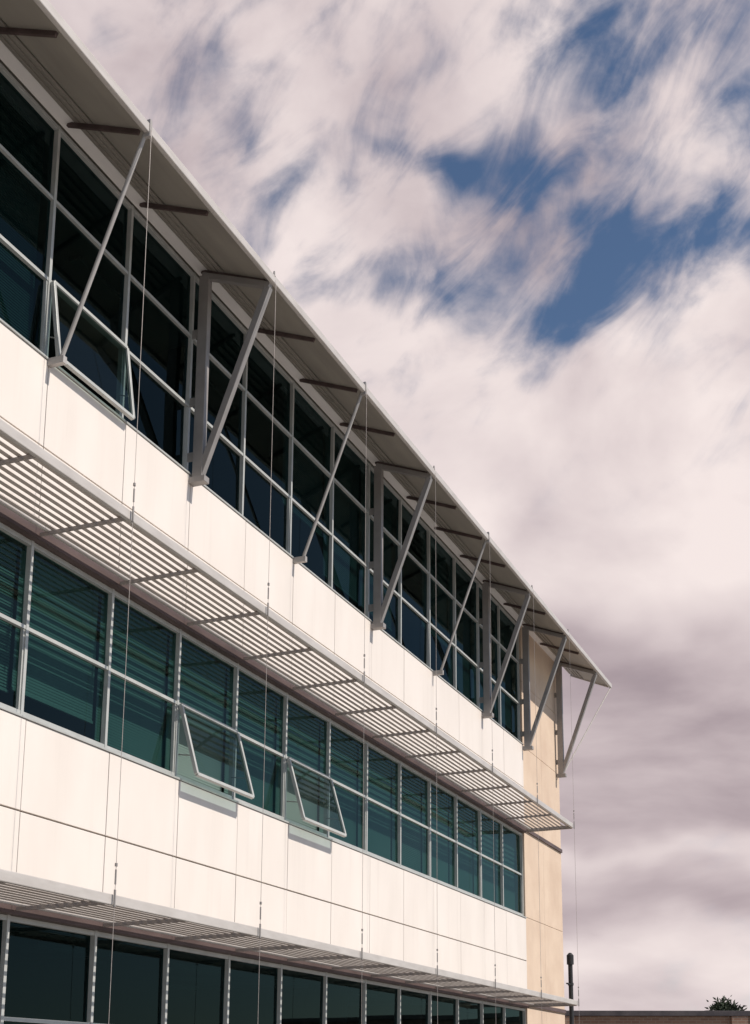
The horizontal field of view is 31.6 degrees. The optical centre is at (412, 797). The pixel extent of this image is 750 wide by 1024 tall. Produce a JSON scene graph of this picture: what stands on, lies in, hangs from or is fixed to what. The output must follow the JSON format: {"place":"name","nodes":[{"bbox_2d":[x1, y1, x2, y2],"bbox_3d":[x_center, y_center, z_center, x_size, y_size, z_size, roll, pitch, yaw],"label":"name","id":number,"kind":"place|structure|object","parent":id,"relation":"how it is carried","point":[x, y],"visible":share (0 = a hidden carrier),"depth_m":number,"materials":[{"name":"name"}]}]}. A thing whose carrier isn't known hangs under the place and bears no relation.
{"place":"outdoors","nodes":[
{"label":"outdoors","id":0,"kind":"place"},
{"bbox_2d":[0,323,526,988],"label":"spandrel panels","id":1,"kind":"object","parent":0,"point":[56,779],"visible":0.73,"depth_m":16.55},
{"bbox_2d":[0,318,526,917],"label":"window sills","id":2,"kind":"structure","parent":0,"point":[10,328],"depth_m":16.70,"materials":[{"name":"grey metal"}]},
{"bbox_2d":[47,119,489,675],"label":"canopy stay rods","id":3,"kind":"object","parent":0,"point":[57,361],"visible":0.96,"depth_m":13.99,"materials":[{"name":"grey metal"}]},
{"bbox_2d":[0,40,555,660],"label":"window head strip","id":4,"kind":"object","parent":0,"point":[24,76],"depth_m":17.05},
{"bbox_2d":[48,0,749,1010],"label":"sky","id":5,"kind":"structure","parent":0,"point":[523,225],"materials":[{"name":"white"}]},
{"label":"ground","id":6,"kind":"structure","parent":0,"visible":0},
{"bbox_2d":[68,372,318,830],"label":"interior rooms","id":7,"kind":"object","parent":6,"relation":"on","point":[89,388],"depth_m":19.31,"materials":[{"name":"black"}]},
{"bbox_2d":[48,304,70,372],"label":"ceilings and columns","id":8,"kind":"object","parent":7,"relation":"on","point":[51,352],"visible":0.02,"depth_m":18.77,"materials":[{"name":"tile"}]},
{"bbox_2d":[0,63,525,1023],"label":"window frames","id":9,"kind":"structure","parent":6,"relation":"on","point":[44,349],"depth_m":17.11,"materials":[{"name":"grey metal"}]},
{"bbox_2d":[49,337,296,802],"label":"window stays","id":10,"kind":"object","parent":9,"relation":"attached to","point":[188,754],"depth_m":15.81,"materials":[{"name":"grey metal"}]},
{"bbox_2d":[51,280,346,836],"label":"open window sashes","id":11,"kind":"object","parent":9,"relation":"attached to","point":[55,284],"visible":1,"depth_m":15.72,"materials":[{"name":"grey metal"}]},
{"bbox_2d":[57,288,343,832],"bbox_3d":[-2.415,-2.462,16.826,0.250,4.775,7.154,-5,-13,21],"label":"open window glass","id":12,"kind":"object","parent":11,"relation":"in","point":[95,353],"visible":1,"depth_m":15.97,"materials":[{"name":"teal glass"}]},
{"bbox_2d":[178,714,322,832],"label":"venetian blinds","id":13,"kind":"object","parent":9,"relation":"attached to","point":[185,768],"visible":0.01,"depth_m":16.76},
{"bbox_2d":[0,530,520,912],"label":"window glass","id":14,"kind":"object","parent":9,"relation":"in","point":[64,688],"visible":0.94,"depth_m":16.29,"materials":[{"name":"teal glass"}]},
{"bbox_2d":[0,521,520,1007],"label":"spandrel backing","id":15,"kind":"object","parent":9,"relation":"attached to","point":[202,865],"visible":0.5,"depth_m":16.44,"materials":[{"name":"grey metal"}]},
{"bbox_2d":[0,72,522,1023],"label":"dark window glass","id":16,"kind":"object","parent":9,"relation":"attached to","point":[48,974],"visible":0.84,"depth_m":16.70,"materials":[{"name":"black glass"}]},
{"bbox_2d":[0,494,565,1012],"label":"fascia bands","id":17,"kind":"object","parent":9,"relation":"attached to","point":[16,522],"visible":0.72,"depth_m":16.55,"materials":[{"name":"grey metal"}]},
{"bbox_2d":[0,454,576,1006],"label":"louvre arms","id":18,"kind":"object","parent":17,"relation":"attached to","point":[52,532],"visible":0.98,"depth_m":17.29},
{"bbox_2d":[0,434,566,1003],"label":"louvre slats","id":19,"kind":"object","parent":18,"relation":"attached to","point":[18,894],"visible":0.86,"depth_m":15.47,"materials":[{"name":"grey metal"}]},
{"bbox_2d":[0,419,577,1004],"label":"louvre edge beams","id":20,"kind":"structure","parent":18,"relation":"attached to","point":[90,489],"depth_m":14.95,"materials":[{"name":"grey metal"}]},
{"bbox_2d":[187,272,596,777],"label":"canopy brackets","id":21,"kind":"object","parent":9,"relation":"attached to","point":[199,457],"visible":1,"depth_m":21.82,"materials":[{"name":"grey metal"}]},
{"bbox_2d":[0,0,606,685],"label":"canopy soffit","id":22,"kind":"structure","parent":21,"relation":"on","point":[68,80],"depth_m":16.36,"materials":[{"name":"grey metal"}]},
{"bbox_2d":[0,27,593,670],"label":"canopy ribs","id":23,"kind":"object","parent":22,"relation":"attached to","point":[108,129],"visible":0.89,"depth_m":18.11,"materials":[{"name":"grey metal"}]},
{"bbox_2d":[33,0,611,687],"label":"canopy edge","id":24,"kind":"object","parent":21,"relation":"attached to","point":[95,66],"visible":0.86,"depth_m":16.41,"materials":[{"name":"metal"}]},
{"bbox_2d":[565,688,610,770],"bbox_3d":[4.369,-1.722,32.946,1.613,2.408,0.032,8,-15,-33],"label":"end tie rod","id":25,"kind":"object","parent":24,"relation":"attached to","point":[588,728],"visible":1,"depth_m":32.93,"materials":[{"name":"metal"}]},
{"bbox_2d":[113,271,578,1005],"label":"turnbuckles","id":26,"kind":"object","parent":21,"relation":"attached to","point":[261,903],"visible":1,"depth_m":16.64,"materials":[{"name":"paint"}]},
{"bbox_2d":[108,130,579,1023],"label":"suspension cables","id":27,"kind":"object","parent":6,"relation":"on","point":[364,670],"visible":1,"depth_m":16.58,"materials":[{"name":"metal"}]},
{"bbox_2d":[519,626,564,1023],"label":"stone end wall","id":28,"kind":"structure","parent":6,"relation":"on","point":[543,877],"depth_m":30.68,"materials":[{"name":"beige stone"}]},
{"bbox_2d":[566,953,573,1023],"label":"vent pipe","id":29,"kind":"object","parent":6,"relation":"on","point":[570,962],"visible":1,"depth_m":31.70,"materials":[{"name":"black metal"}]},
{"bbox_2d":[565,1016,749,1023],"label":"brickwork","id":30,"kind":"object","parent":6,"relation":"on","point":[662,1019],"visible":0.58,"depth_m":36.59,"materials":[{"name":"brick"}]},
{"bbox_2d":[564,1011,749,1015],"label":"coping","id":31,"kind":"object","parent":30,"relation":"on","point":[661,1013],"depth_m":36.50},
{"bbox_2d":[704,995,747,1010],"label":"tree","id":32,"kind":"object","parent":6,"relation":"on","point":[723,1005],"visible":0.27,"depth_m":41.41,"materials":[{"name":"green plant"}]},
{"bbox_3d":[-8.620,-0.736,17.181,11.850,11.900,30.540,-5,-13,21],"label":"rear shell","id":33,"kind":"object","parent":6,"relation":"on","visible":0},
{"bbox_2d":[0,59,516,621],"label":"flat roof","id":34,"kind":"structure","parent":33,"relation":"on","point":[218,297],"depth_m":17.26,"materials":[{"name":"metal"}]}
]}

